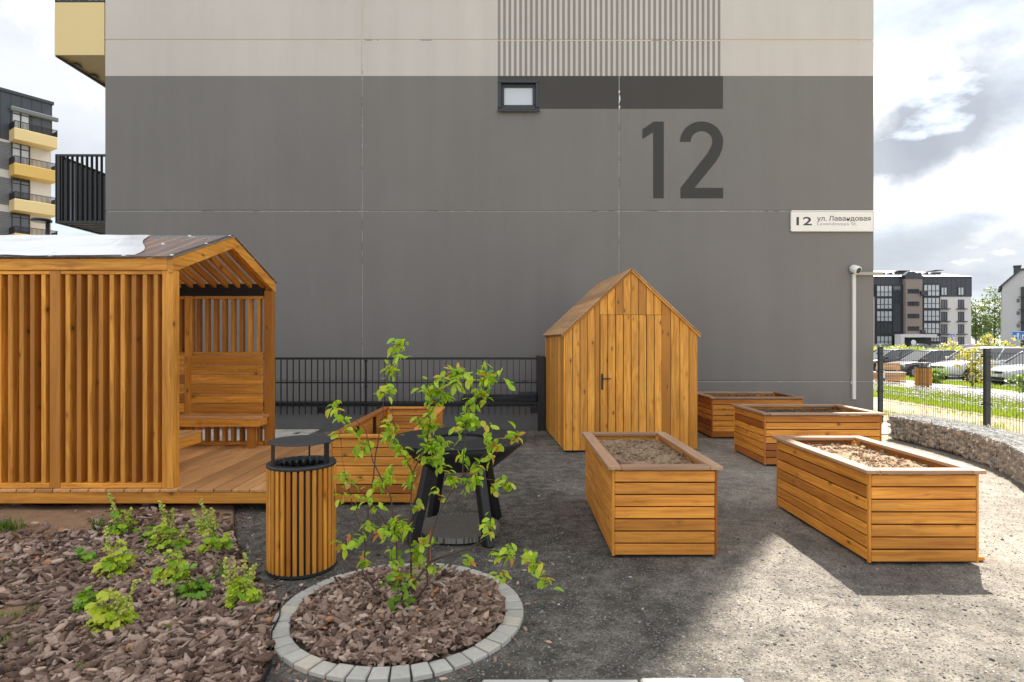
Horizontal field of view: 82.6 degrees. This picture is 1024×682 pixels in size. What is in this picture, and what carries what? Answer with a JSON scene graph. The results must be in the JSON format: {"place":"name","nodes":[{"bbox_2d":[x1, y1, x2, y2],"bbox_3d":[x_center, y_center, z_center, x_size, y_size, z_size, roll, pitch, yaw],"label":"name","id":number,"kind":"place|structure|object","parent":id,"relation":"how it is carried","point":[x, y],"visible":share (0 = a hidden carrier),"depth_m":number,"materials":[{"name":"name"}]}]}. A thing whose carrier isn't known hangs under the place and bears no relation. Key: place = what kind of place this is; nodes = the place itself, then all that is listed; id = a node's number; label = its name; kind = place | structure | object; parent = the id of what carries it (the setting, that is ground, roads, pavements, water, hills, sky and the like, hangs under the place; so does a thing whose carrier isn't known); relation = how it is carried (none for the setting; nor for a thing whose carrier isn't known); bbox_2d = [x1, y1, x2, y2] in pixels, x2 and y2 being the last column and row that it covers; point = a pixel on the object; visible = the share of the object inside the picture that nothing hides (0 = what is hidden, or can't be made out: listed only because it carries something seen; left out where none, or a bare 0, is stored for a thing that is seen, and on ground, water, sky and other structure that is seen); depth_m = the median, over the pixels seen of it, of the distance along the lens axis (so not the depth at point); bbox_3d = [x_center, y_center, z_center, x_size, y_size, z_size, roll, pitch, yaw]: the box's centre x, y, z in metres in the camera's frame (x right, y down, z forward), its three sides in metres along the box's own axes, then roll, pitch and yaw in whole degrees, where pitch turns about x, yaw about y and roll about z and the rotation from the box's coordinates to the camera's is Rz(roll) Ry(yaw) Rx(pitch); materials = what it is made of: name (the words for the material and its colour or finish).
{"place":"outdoors","nodes":[
{"label":"outdoors","id":0,"kind":"place"},
{"bbox_2d":[0,87,58,234],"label":"apartment block","id":1,"kind":"structure","parent":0,"point":[28,139],"depth_m":48.28,"materials":[{"name":"concrete"}]},
{"bbox_2d":[11,111,29,130],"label":"window","id":2,"kind":"structure","parent":1,"relation":"in","point":[17,116],"depth_m":48.40,"materials":[{"name":"glass"}]},
{"bbox_2d":[11,142,29,164],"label":"window","id":3,"kind":"structure","parent":1,"relation":"in","point":[17,149],"depth_m":48.36,"materials":[{"name":"glass"}]},
{"bbox_2d":[11,177,29,200],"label":"window","id":4,"kind":"structure","parent":1,"relation":"in","point":[17,184],"depth_m":48.36,"materials":[{"name":"glass"}]},
{"bbox_2d":[11,212,29,234],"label":"window","id":5,"kind":"structure","parent":1,"relation":"in","point":[17,219],"depth_m":48.36,"materials":[{"name":"glass"}]},
{"bbox_2d":[30,217,52,234],"bbox_3d":[-11.296,-0.663,14.000,0.430,4.526,0.430,0,0,0],"label":"street lamp","id":6,"kind":"object","parent":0,"point":[46,221],"visible":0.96,"depth_m":13.96,"materials":[{"name":"metal"}]},
{"bbox_2d":[203,429,318,439],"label":"paved path","id":7,"kind":"structure","parent":0,"point":[279,433],"depth_m":10.07,"materials":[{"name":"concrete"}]},
{"bbox_2d":[0,429,1023,681],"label":"gravel yard","id":8,"kind":"structure","parent":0,"point":[546,513],"depth_m":3.75,"materials":[{"name":"grey gravel"}]},
{"bbox_2d":[0,504,278,681],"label":"bed soil","id":9,"kind":"structure","parent":8,"relation":"on","point":[67,517],"depth_m":5.26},
{"bbox_2d":[0,515,27,532],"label":"grass tuft","id":10,"kind":"object","parent":9,"relation":"on","point":[8,524],"visible":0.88,"depth_m":4.86,"materials":[{"name":"green plant"}]},
{"bbox_2d":[0,561,39,648],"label":"sparse grass","id":11,"kind":"structure","parent":9,"relation":"on","point":[15,614],"depth_m":3.32,"materials":[{"name":"green plant"}]},
{"bbox_2d":[69,586,99,612],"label":"perennial plant","id":12,"kind":"object","parent":9,"relation":"on","point":[81,596],"visible":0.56,"depth_m":3.36,"materials":[{"name":"green plant"}]},
{"bbox_2d":[73,546,97,562],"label":"perennial plant","id":13,"kind":"object","parent":9,"relation":"on","point":[91,556],"visible":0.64,"depth_m":4.08,"materials":[{"name":"green plant"}]},
{"bbox_2d":[90,514,107,529],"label":"grass tuft","id":14,"kind":"object","parent":9,"relation":"on","point":[99,523],"visible":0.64,"depth_m":4.82,"materials":[{"name":"green plant"}]},
{"bbox_2d":[83,578,141,637],"bbox_3d":[-2.175,1.435,3.166,0.295,0.315,0.284,0,0,-41],"label":"perennial plant","id":15,"kind":"object","parent":9,"relation":"on","point":[117,613],"visible":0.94,"depth_m":3.13,"materials":[{"name":"green plant"}]},
{"bbox_2d":[91,525,136,578],"bbox_3d":[-2.624,1.414,3.879,0.338,0.354,0.271,0,0,0],"label":"perennial plant","id":16,"kind":"object","parent":9,"relation":"on","point":[121,559],"visible":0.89,"depth_m":3.86,"materials":[{"name":"green plant"}]},
{"bbox_2d":[104,490,140,534],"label":"perennial plant","id":17,"kind":"object","parent":9,"relation":"on","point":[114,513],"visible":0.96,"depth_m":4.68,"materials":[{"name":"green plant"}]},
{"bbox_2d":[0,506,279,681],"bbox_3d":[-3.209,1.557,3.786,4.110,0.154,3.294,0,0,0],"label":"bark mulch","id":18,"kind":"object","parent":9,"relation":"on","point":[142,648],"visible":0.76,"depth_m":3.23,"materials":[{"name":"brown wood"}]},
{"bbox_2d":[137,526,160,543],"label":"perennial plant","id":19,"kind":"object","parent":9,"relation":"on","point":[147,533],"visible":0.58,"depth_m":4.51,"materials":[{"name":"green plant"}]},
{"bbox_2d":[143,500,191,554],"bbox_3d":[-2.551,1.381,4.335,0.362,0.419,0.305,0,0,0],"label":"perennial plant","id":20,"kind":"object","parent":9,"relation":"on","point":[167,534],"visible":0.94,"depth_m":4.32,"materials":[{"name":"green plant"}]},
{"bbox_2d":[149,549,190,584],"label":"perennial plant","id":21,"kind":"object","parent":9,"relation":"on","point":[172,571],"visible":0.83,"depth_m":3.76,"materials":[{"name":"green plant"}]},
{"bbox_2d":[170,563,213,606],"bbox_3d":[-1.944,1.469,3.531,0.278,0.244,0.227,0,0,33],"label":"perennial plant","id":22,"kind":"object","parent":9,"relation":"on","point":[196,586],"visible":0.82,"depth_m":3.52,"materials":[{"name":"green plant"}]},
{"bbox_2d":[198,507,215,533],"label":"perennial plant","id":23,"kind":"object","parent":9,"relation":"on","point":[203,527],"visible":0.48,"depth_m":4.67,"materials":[{"name":"green plant"}]},
{"bbox_2d":[191,498,233,555],"bbox_3d":[-2.232,1.372,4.293,0.371,0.438,0.252,0,0,0],"label":"perennial plant","id":24,"kind":"object","parent":9,"relation":"on","point":[212,540],"visible":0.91,"depth_m":4.29,"materials":[{"name":"green plant"}]},
{"bbox_2d":[209,562,230,578],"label":"perennial plant","id":25,"kind":"object","parent":9,"relation":"on","point":[221,571],"visible":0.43,"depth_m":3.81,"materials":[{"name":"green plant"}]},
{"bbox_2d":[222,552,264,609],"bbox_3d":[-1.583,1.423,3.433,0.231,0.336,0.247,0,0,-44],"label":"perennial plant","id":26,"kind":"object","parent":9,"relation":"on","point":[249,595],"visible":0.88,"depth_m":3.41,"materials":[{"name":"green plant"}]},
{"bbox_2d":[0,235,329,511],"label":"wooden pavilion","id":27,"kind":"structure","parent":8,"relation":"on","point":[99,334],"depth_m":5.48,"materials":[{"name":"brown wood"}]},
{"bbox_2d":[233,504,280,681],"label":"lawn edging","id":28,"kind":"object","parent":8,"relation":"on","point":[266,673],"visible":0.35,"depth_m":3.12,"materials":[{"name":"plastic"}]},
{"bbox_2d":[266,435,336,578],"bbox_3d":[-1.485,1.140,4.120,0.472,0.896,0.472,0,0,0],"label":"litter bin","id":29,"kind":"object","parent":8,"relation":"on","point":[300,514],"visible":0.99,"depth_m":3.94,"materials":[{"name":"brown wood"}]},
{"bbox_2d":[184,387,537,429],"bbox_3d":[-2.905,1.278,10.995,6.829,0.844,1.150,0,0,0],"label":"light well","id":30,"kind":"object","parent":8,"relation":"on","point":[500,415],"visible":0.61,"depth_m":10.45,"materials":[{"name":"concrete"}]},
{"bbox_2d":[182,355,544,430],"bbox_3d":[-2.859,0.951,10.970,6.900,1.361,1.220,0,0,0],"label":"black railing","id":31,"kind":"object","parent":8,"relation":"on","point":[540,379],"visible":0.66,"depth_m":10.39,"materials":[{"name":"black metal"}]},
{"bbox_2d":[326,406,444,502],"bbox_3d":[-1.370,1.254,6.915,0.870,0.673,2.510,0,0,0],"label":"raised bed","id":32,"kind":"object","parent":8,"relation":"on","point":[360,468],"visible":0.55,"depth_m":5.69,"materials":[{"name":"wood"},{"name":"brown wood"}]},
{"bbox_2d":[235,512,554,681],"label":"stray bark","id":33,"kind":"object","parent":8,"relation":"on","point":[277,665],"visible":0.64,"depth_m":3.76,"materials":[{"name":"brown wood"}]},
{"bbox_2d":[269,563,523,681],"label":"stone ring","id":34,"kind":"object","parent":8,"relation":"on","point":[290,652],"visible":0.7,"depth_m":2.93,"materials":[{"name":"concrete"}]},
{"bbox_2d":[289,561,507,670],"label":"bark mulch","id":35,"kind":"object","parent":8,"relation":"on","point":[346,618],"visible":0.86,"depth_m":3.21,"materials":[{"name":"brown wood"}]},
{"bbox_2d":[325,338,563,611],"bbox_3d":[-0.408,0.812,3.316,1.372,1.661,0.730,0,0,0],"label":"shrub","id":36,"kind":"object","parent":35,"relation":"on","point":[470,420],"visible":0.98,"depth_m":3.35,"materials":[{"name":"green plant"}]},
{"bbox_2d":[393,425,527,547],"bbox_3d":[-0.435,1.155,4.900,1.144,0.909,1.144,0,0,0],"label":"fire bowl grill","id":37,"kind":"object","parent":8,"relation":"on","point":[456,528],"visible":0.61,"depth_m":4.67,"materials":[{"name":"metal"}]},
{"bbox_2d":[55,0,873,410],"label":"apartment building","id":38,"kind":"structure","parent":8,"relation":"on","point":[455,178],"depth_m":11.60,"materials":[{"name":"grey paint"}]},
{"bbox_2d":[497,80,539,110],"bbox_3d":[0.132,-4.868,11.625,0.839,0.649,0.190,0,0,0],"label":"window","id":39,"kind":"structure","parent":38,"relation":"in","point":[513,95],"depth_m":11.65,"materials":[{"name":"metal"}]},
{"bbox_2d":[790,210,873,231],"bbox_3d":[6.356,-2.382,11.577,1.647,0.418,0.042,0,0,0],"label":"address sign","id":40,"kind":"object","parent":38,"relation":"attached to","point":[831,220],"visible":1,"depth_m":11.56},
{"bbox_2d":[849,265,861,273],"bbox_3d":[6.768,-1.409,11.502,0.162,0.198,0.210,0,0,-22],"label":"security camera","id":41,"kind":"object","parent":38,"relation":"attached to","point":[855,269],"visible":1,"depth_m":11.44,"materials":[{"name":"white plastic"}]},
{"bbox_2d":[851,272,882,398],"bbox_3d":[7.046,-0.107,11.574,0.623,2.524,0.048,0,0,0],"label":"cable duct","id":42,"kind":"object","parent":38,"relation":"attached to","point":[853,382],"visible":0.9,"depth_m":11.55,"materials":[{"name":"white plastic"}]},
{"bbox_2d":[482,678,743,681],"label":"stone kerb","id":43,"kind":"structure","parent":8,"relation":"on","point":[691,680],"depth_m":2.72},
{"bbox_2d":[542,268,700,451],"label":"garden shed","id":44,"kind":"structure","parent":8,"relation":"on","point":[620,352],"depth_m":8.44,"materials":[{"name":"brown wood"}]},
{"bbox_2d":[600,315,661,431],"bbox_3d":[1.725,0.595,8.410,0.899,1.940,0.079,0,0,-4],"label":"door","id":45,"kind":"structure","parent":44,"relation":"in","point":[626,325],"depth_m":8.43,"materials":[{"name":"brown wood"}]},
{"bbox_2d":[582,432,722,555],"bbox_3d":[1.125,1.254,5.075,0.840,0.673,1.630,0,0,0],"label":"raised bed","id":46,"kind":"object","parent":8,"relation":"on","point":[651,493],"visible":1,"depth_m":4.29,"materials":[{"name":"wood"},{"name":"brown wood"}]},
{"bbox_2d":[697,392,805,437],"bbox_3d":[4.020,1.254,10.050,1.560,0.673,1.060,0,0,0],"label":"raised bed","id":47,"kind":"object","parent":8,"relation":"on","point":[715,414],"visible":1,"depth_m":9.55,"materials":[{"name":"wood"},{"name":"brown wood"}]},
{"bbox_2d":[731,404,885,464],"bbox_3d":[3.970,1.254,7.950,1.560,0.673,1.080,0,0,0],"label":"raised bed","id":48,"kind":"object","parent":8,"relation":"on","point":[757,427],"visible":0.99,"depth_m":7.47,"materials":[{"name":"wood"},{"name":"brown wood"}]},
{"bbox_2d":[772,436,986,562],"bbox_3d":[2.940,1.254,4.890,0.850,0.673,1.520,0,0,0],"label":"raised bed","id":49,"kind":"object","parent":8,"relation":"on","point":[869,500],"visible":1,"depth_m":4.19,"materials":[{"name":"wood"},{"name":"brown wood"}]},
{"bbox_2d":[887,414,1023,488],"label":"stone retaining wall","id":50,"kind":"structure","parent":8,"relation":"on","point":[1000,450],"depth_m":7.97,"materials":[{"name":"stone"}]},
{"bbox_2d":[0,0,1023,341],"label":"sky","id":51,"kind":"structure","parent":0,"point":[949,74],"materials":[{"name":"white"}]},
{"bbox_2d":[882,422,890,434],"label":"pavement","id":52,"kind":"structure","parent":0,"point":[886,430],"depth_m":10.47,"materials":[{"name":"concrete"}]},
{"bbox_2d":[874,395,1023,456],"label":"sandy ground","id":53,"kind":"structure","parent":0,"point":[898,408],"depth_m":12.77,"materials":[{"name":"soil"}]},
{"bbox_2d":[876,347,1023,433],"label":"fence","id":54,"kind":"object","parent":53,"relation":"on","point":[986,380],"visible":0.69,"depth_m":9.46,"materials":[{"name":"black metal"}]},
{"bbox_2d":[874,384,1023,418],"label":"lawn ground","id":55,"kind":"structure","parent":0,"point":[957,402],"depth_m":14.96,"materials":[{"name":"plant"}]},
{"bbox_2d":[914,362,931,389],"bbox_3d":[13.330,1.140,18.900,0.472,0.896,0.472,0,0,0],"label":"litter bin","id":56,"kind":"object","parent":55,"relation":"on","point":[918,374],"visible":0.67,"depth_m":18.74,"materials":[{"name":"wood"}]},
{"bbox_2d":[873,379,1023,412],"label":"meadow flowers","id":57,"kind":"object","parent":55,"relation":"on","point":[993,396],"visible":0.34,"depth_m":15.80,"materials":[{"name":"plant"}]},
{"bbox_2d":[875,380,1023,401],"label":"path","id":58,"kind":"structure","parent":0,"point":[998,391],"depth_m":19.57,"materials":[{"name":"grey concrete"}]},
{"bbox_2d":[874,363,906,382],"bbox_3d":[14.050,1.190,22.000,1.280,0.720,0.540,0,0,12],"label":"planter bench","id":59,"kind":"object","parent":58,"relation":"on","point":[896,376],"visible":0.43,"depth_m":21.75,"materials":[{"name":"wood"}]},
{"bbox_2d":[906,374,1021,386],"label":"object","id":60,"kind":"structure","parent":0,"point":[1012,384],"depth_m":27.40,"materials":[{"name":"concrete"}]},
{"bbox_2d":[874,344,894,348],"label":"parked car","id":61,"kind":"object","parent":60,"relation":"on","point":[884,345],"visible":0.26,"depth_m":89.30,"materials":[{"name":"paint"}]},
{"bbox_2d":[874,349,920,370],"bbox_3d":[22.185,1.210,34.299,4.530,1.529,2.120,0,0,-4],"label":"parked car","id":62,"kind":"object","parent":60,"relation":"on","point":[898,353],"visible":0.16,"depth_m":33.62,"materials":[{"name":"paint"}]},
{"bbox_2d":[909,344,931,349],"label":"parked car","id":63,"kind":"object","parent":60,"relation":"on","point":[926,346],"visible":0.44,"depth_m":91.29,"materials":[{"name":"paint"}]},
{"bbox_2d":[883,349,961,377],"bbox_3d":[22.085,1.210,31.000,4.530,1.529,2.120,0,0,-2],"label":"parked car","id":64,"kind":"object","parent":60,"relation":"on","point":[907,365],"visible":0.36,"depth_m":30.33,"materials":[{"name":"paint"}]},
{"bbox_2d":[874,270,973,348],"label":"apartment block","id":65,"kind":"structure","parent":60,"relation":"on","point":[933,308],"depth_m":117.59,"materials":[{"name":"paint"}]},
{"bbox_2d":[876,285,892,296],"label":"window","id":66,"kind":"structure","parent":65,"relation":"in","point":[881,290],"depth_m":117.60,"materials":[{"name":"glass"}]},
{"bbox_2d":[876,298,892,308],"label":"window","id":67,"kind":"structure","parent":65,"relation":"in","point":[881,303],"depth_m":117.60,"materials":[{"name":"glass"}]},
{"bbox_2d":[876,311,892,321],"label":"window","id":68,"kind":"structure","parent":65,"relation":"in","point":[881,316],"depth_m":117.60,"materials":[{"name":"glass"}]},
{"bbox_2d":[876,323,892,333],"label":"window","id":69,"kind":"structure","parent":65,"relation":"in","point":[881,328],"depth_m":117.60,"materials":[{"name":"glass"}]},
{"bbox_2d":[876,336,892,345],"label":"window","id":70,"kind":"structure","parent":65,"relation":"in","point":[879,339],"depth_m":117.60,"materials":[{"name":"glass"}]},
{"bbox_2d":[893,286,900,331],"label":"window","id":71,"kind":"structure","parent":65,"relation":"in","point":[896,289],"depth_m":117.57,"materials":[{"name":"glass"}]},
{"bbox_2d":[908,326,918,330],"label":"window","id":72,"kind":"structure","parent":65,"relation":"in","point":[910,328],"depth_m":116.80,"materials":[{"name":"glass"}]},
{"bbox_2d":[923,284,939,295],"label":"window","id":73,"kind":"structure","parent":65,"relation":"in","point":[932,289],"depth_m":117.60,"materials":[{"name":"glass"}]},
{"bbox_2d":[923,297,939,308],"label":"window","id":74,"kind":"structure","parent":65,"relation":"in","point":[928,302],"depth_m":117.60,"materials":[{"name":"glass"}]},
{"bbox_2d":[923,310,939,320],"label":"window","id":75,"kind":"structure","parent":65,"relation":"in","point":[928,315],"depth_m":117.60,"materials":[{"name":"glass"}]},
{"bbox_2d":[923,323,939,333],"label":"window","id":76,"kind":"structure","parent":65,"relation":"in","point":[931,328],"depth_m":117.60,"materials":[{"name":"glass"}]},
{"bbox_2d":[931,335,939,341],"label":"window","id":77,"kind":"structure","parent":65,"relation":"in","point":[933,339],"depth_m":117.54,"materials":[{"name":"glass"}]},
{"bbox_2d":[941,287,946,295],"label":"window","id":78,"kind":"structure","parent":65,"relation":"in","point":[943,289],"depth_m":117.83,"materials":[{"name":"glass"}]},
{"bbox_2d":[941,300,946,307],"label":"window","id":79,"kind":"structure","parent":65,"relation":"in","point":[943,302],"depth_m":117.92,"materials":[{"name":"glass"}]},
{"bbox_2d":[941,312,946,320],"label":"window","id":80,"kind":"structure","parent":65,"relation":"in","point":[943,314],"depth_m":117.92,"materials":[{"name":"glass"}]},
{"bbox_2d":[941,324,946,332],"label":"window","id":81,"kind":"structure","parent":65,"relation":"in","point":[943,326],"depth_m":117.92,"materials":[{"name":"glass"}]},
{"bbox_2d":[958,287,963,295],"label":"window","id":82,"kind":"structure","parent":65,"relation":"in","point":[960,289],"depth_m":117.83,"materials":[{"name":"glass"}]},
{"bbox_2d":[958,300,963,307],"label":"window","id":83,"kind":"structure","parent":65,"relation":"in","point":[960,302],"depth_m":117.92,"materials":[{"name":"glass"}]},
{"bbox_2d":[958,312,963,320],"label":"window","id":84,"kind":"structure","parent":65,"relation":"in","point":[960,314],"depth_m":117.92,"materials":[{"name":"glass"}]},
{"bbox_2d":[958,324,963,332],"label":"window","id":85,"kind":"structure","parent":65,"relation":"in","point":[960,326],"depth_m":117.92,"materials":[{"name":"glass"}]},
{"bbox_2d":[925,344,953,349],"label":"parked car","id":86,"kind":"object","parent":60,"relation":"on","point":[934,346],"visible":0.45,"depth_m":87.43,"materials":[{"name":"paint"}]},
{"bbox_2d":[937,337,961,349],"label":"bush","id":87,"kind":"object","parent":60,"relation":"on","point":[946,346],"visible":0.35,"depth_m":57.02,"materials":[{"name":"yellow plant"}]},
{"bbox_2d":[928,347,1023,382],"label":"parked car","id":88,"kind":"object","parent":60,"relation":"on","point":[998,354],"visible":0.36,"depth_m":27.12,"materials":[{"name":"paint"}]},
{"bbox_2d":[976,332,999,346],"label":"young tree","id":89,"kind":"object","parent":60,"relation":"on","point":[984,340],"visible":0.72,"depth_m":52.08,"materials":[{"name":"yellow plant"}]},
{"bbox_2d":[981,351,1023,385],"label":"parked car","id":90,"kind":"object","parent":60,"relation":"on","point":[1002,373],"visible":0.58,"depth_m":24.41,"materials":[{"name":"paint"}]},
{"bbox_2d":[1012,331,1023,346],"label":"road sign","id":91,"kind":"object","parent":60,"relation":"on","point":[1018,335],"visible":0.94,"depth_m":49.99,"materials":[{"name":"blue metal"}]},
{"bbox_2d":[906,376,1023,391],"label":"verge grass","id":92,"kind":"structure","parent":0,"point":[999,387],"depth_m":21.01,"materials":[{"name":"green plant"}]},
{"bbox_3d":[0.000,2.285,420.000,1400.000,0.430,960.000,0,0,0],"label":"ground","id":93,"kind":"structure","parent":0,"visible":0},
{"bbox_2d":[879,345,958,349],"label":"hedge","id":94,"kind":"object","parent":93,"relation":"on","point":[908,347],"visible":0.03,"depth_m":44.66,"materials":[{"name":"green plant"}]},
{"bbox_2d":[971,298,989,343],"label":"birch tree","id":95,"kind":"object","parent":93,"relation":"on","point":[975,318],"visible":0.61,"depth_m":127.23,"materials":[{"name":"green plant"}]},
{"bbox_2d":[972,313,999,343],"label":"birch tree","id":96,"kind":"object","parent":93,"relation":"on","point":[987,328],"visible":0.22,"depth_m":137.00,"materials":[{"name":"green plant"}]},
{"bbox_2d":[976,286,1000,342],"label":"birch tree","id":97,"kind":"object","parent":93,"relation":"on","point":[995,318],"visible":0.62,"depth_m":128.01,"materials":[{"name":"green plant"}]},
{"bbox_2d":[998,265,1023,347],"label":"apartment block","id":98,"kind":"structure","parent":93,"relation":"on","point":[1011,289],"depth_m":95.20,"materials":[{"name":"white concrete"}]},
{"bbox_2d":[1001,337,1023,347],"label":"bush","id":99,"kind":"object","parent":93,"relation":"on","point":[1006,341],"visible":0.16,"depth_m":42.18,"materials":[{"name":"yellow plant"}]},
{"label":"verge","id":100,"kind":"structure","parent":0,"visible":0},
{"bbox_2d":[932,365,948,383],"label":"bush","id":101,"kind":"object","parent":100,"relation":"on","point":[938,379],"visible":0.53,"depth_m":22.02,"materials":[{"name":"green plant"}]},
{"bbox_2d":[951,347,993,385],"bbox_3d":[16.129,0.894,20.455,1.200,1.425,1.391,0,0,0],"label":"bush","id":102,"kind":"object","parent":100,"relation":"on","point":[970,362],"visible":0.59,"depth_m":20.37,"materials":[{"name":"yellow plant"}]},
{"bbox_2d":[1004,373,1023,390],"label":"bush","id":103,"kind":"object","parent":100,"relation":"on","point":[1012,379],"visible":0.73,"depth_m":18.48,"materials":[{"name":"green plant"}]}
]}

